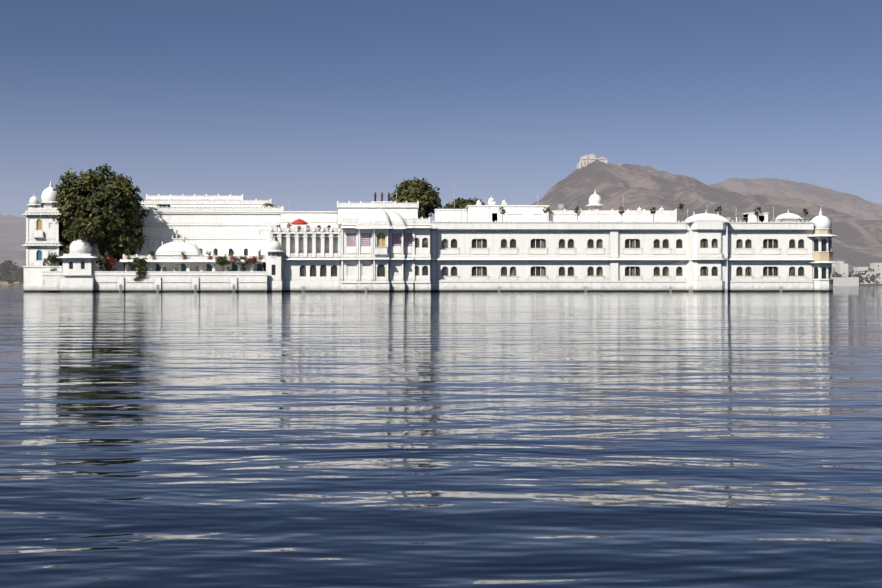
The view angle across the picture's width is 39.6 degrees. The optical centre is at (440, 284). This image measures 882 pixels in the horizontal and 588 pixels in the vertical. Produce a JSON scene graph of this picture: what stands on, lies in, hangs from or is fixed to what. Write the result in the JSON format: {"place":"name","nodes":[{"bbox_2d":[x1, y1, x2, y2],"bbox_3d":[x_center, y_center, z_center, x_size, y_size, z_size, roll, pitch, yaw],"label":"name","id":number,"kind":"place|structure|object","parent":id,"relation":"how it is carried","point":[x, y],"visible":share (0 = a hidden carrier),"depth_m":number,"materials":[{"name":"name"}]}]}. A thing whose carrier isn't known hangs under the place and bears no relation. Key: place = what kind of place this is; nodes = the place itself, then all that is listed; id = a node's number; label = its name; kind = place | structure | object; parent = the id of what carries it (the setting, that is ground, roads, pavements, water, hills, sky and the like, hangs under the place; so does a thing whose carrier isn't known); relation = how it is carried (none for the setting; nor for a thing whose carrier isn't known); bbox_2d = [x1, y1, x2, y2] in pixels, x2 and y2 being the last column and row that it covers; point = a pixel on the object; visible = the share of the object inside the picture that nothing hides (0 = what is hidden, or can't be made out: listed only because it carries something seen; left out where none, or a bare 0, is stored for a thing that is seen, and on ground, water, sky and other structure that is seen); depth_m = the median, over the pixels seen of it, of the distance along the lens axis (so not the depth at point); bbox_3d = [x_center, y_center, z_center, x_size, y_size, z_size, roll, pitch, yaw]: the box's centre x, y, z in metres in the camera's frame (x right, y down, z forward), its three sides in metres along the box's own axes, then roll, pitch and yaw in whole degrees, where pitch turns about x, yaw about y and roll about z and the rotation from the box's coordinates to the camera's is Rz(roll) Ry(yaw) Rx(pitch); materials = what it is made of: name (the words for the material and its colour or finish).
{"place":"outdoors","nodes":[
{"label":"outdoors","id":0,"kind":"place"},
{"bbox_2d":[0,267,23,284],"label":"shore","id":1,"kind":"structure","parent":0,"point":[4,282],"depth_m":1203.78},
{"bbox_2d":[0,260,23,283],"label":"shore trees","id":2,"kind":"object","parent":1,"relation":"on","point":[10,273],"visible":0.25,"depth_m":1276.64,"materials":[{"name":"green plant"}]},
{"bbox_2d":[0,214,25,250],"bbox_3d":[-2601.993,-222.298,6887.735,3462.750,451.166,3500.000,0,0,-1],"label":"mountain","id":3,"kind":"structure","parent":0,"point":[12,233],"depth_m":6942.19,"materials":[{"name":"stone"}]},
{"bbox_2d":[0,249,25,266],"bbox_3d":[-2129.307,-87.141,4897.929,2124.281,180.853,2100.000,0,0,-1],"label":"mountain","id":4,"kind":"structure","parent":0,"point":[18,257],"depth_m":5052.16,"materials":[{"name":"stone"}]},
{"bbox_2d":[42,235,267,291],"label":"palace terrace","id":5,"kind":"structure","parent":0,"point":[80,272],"depth_m":189.54,"materials":[{"name":"white paint"}]},
{"bbox_2d":[51,163,149,270],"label":"tree","id":6,"kind":"object","parent":5,"relation":"on","point":[102,212],"visible":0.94,"depth_m":191.45,"materials":[{"name":"green plant"}]},
{"bbox_2d":[43,253,259,280],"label":"shrubs","id":7,"kind":"object","parent":5,"relation":"on","point":[139,263],"visible":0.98,"depth_m":189.81,"materials":[{"name":"green plant"}]},
{"bbox_2d":[50,222,340,270],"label":"potted shrubs","id":8,"kind":"object","parent":5,"relation":"on","point":[183,257],"visible":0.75,"depth_m":191.31,"materials":[{"name":"green plant"}]},
{"bbox_2d":[0,285,881,587],"bbox_3d":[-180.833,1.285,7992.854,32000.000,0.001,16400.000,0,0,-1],"label":"lake water","id":9,"kind":"structure","parent":0,"point":[440,439],"depth_m":10.13,"materials":[{"name":"blue liquid"}]},
{"bbox_2d":[22,166,100,291],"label":"palace tower","id":10,"kind":"structure","parent":9,"relation":"on","point":[43,235],"depth_m":190.52,"materials":[{"name":"white paint"}]},
{"bbox_2d":[264,192,430,291],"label":"palace","id":11,"kind":"object","parent":9,"relation":"on","point":[378,246],"visible":1,"depth_m":192.54,"materials":[{"name":"white paint"}]},
{"bbox_2d":[99,194,283,270],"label":"palace block","id":12,"kind":"structure","parent":11,"relation":"attached to","point":[222,231],"depth_m":203.12,"materials":[{"name":"white paint"}]},
{"bbox_2d":[390,177,442,217],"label":"courtyard tree","id":13,"kind":"object","parent":11,"relation":"in","point":[421,192],"visible":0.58,"depth_m":214.96,"materials":[{"name":"green plant"}]},
{"bbox_2d":[439,197,484,208],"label":"courtyard tree","id":14,"kind":"object","parent":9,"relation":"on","point":[462,203],"visible":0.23,"depth_m":213.54,"materials":[{"name":"green plant"}]},
{"bbox_2d":[430,182,813,291],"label":"palace wing","id":15,"kind":"structure","parent":9,"relation":"on","point":[707,252],"depth_m":195.43,"materials":[{"name":"white paint"}]},
{"bbox_2d":[145,192,810,222],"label":"roof clutter","id":16,"kind":"object","parent":15,"relation":"on","point":[563,207],"visible":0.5,"depth_m":197.37,"materials":[{"name":"white paint"}]},
{"bbox_2d":[262,203,808,221],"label":"potted plants","id":17,"kind":"object","parent":15,"relation":"on","point":[718,209],"visible":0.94,"depth_m":198.07,"materials":[{"name":"green plant"}]},
{"bbox_2d":[0,0,881,221],"label":"sky","id":18,"kind":"structure","parent":0,"point":[299,105],"materials":[{"name":"blue"}]},
{"bbox_2d":[531,160,881,274],"bbox_3d":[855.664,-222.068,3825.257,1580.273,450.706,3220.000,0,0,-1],"label":"mountain","id":19,"kind":"structure","parent":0,"point":[857,242],"depth_m":3327.38,"materials":[{"name":"stone"}]},
{"bbox_2d":[577,154,620,168],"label":"hilltop palace","id":20,"kind":"structure","parent":19,"relation":"on","point":[585,160],"depth_m":4468.39,"materials":[{"name":"beige stone"}]},
{"bbox_2d":[708,178,881,219],"bbox_3d":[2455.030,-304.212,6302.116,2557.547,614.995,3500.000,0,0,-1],"label":"mountain ridge","id":21,"kind":"structure","parent":0,"point":[858,207],"depth_m":6461.71,"materials":[{"name":"stone"}]},
{"bbox_2d":[807,208,838,291],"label":"corner tower","id":22,"kind":"structure","parent":0,"point":[822,235],"depth_m":195.83,"materials":[{"name":"white paint"}]},
{"bbox_2d":[832,268,879,283],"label":"town trees","id":23,"kind":"object","parent":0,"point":[872,277],"visible":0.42,"depth_m":911.68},
{"bbox_2d":[832,261,881,285],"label":"town","id":24,"kind":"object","parent":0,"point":[840,267],"visible":0.6,"depth_m":942.00,"materials":[{"name":"white"}]}
]}

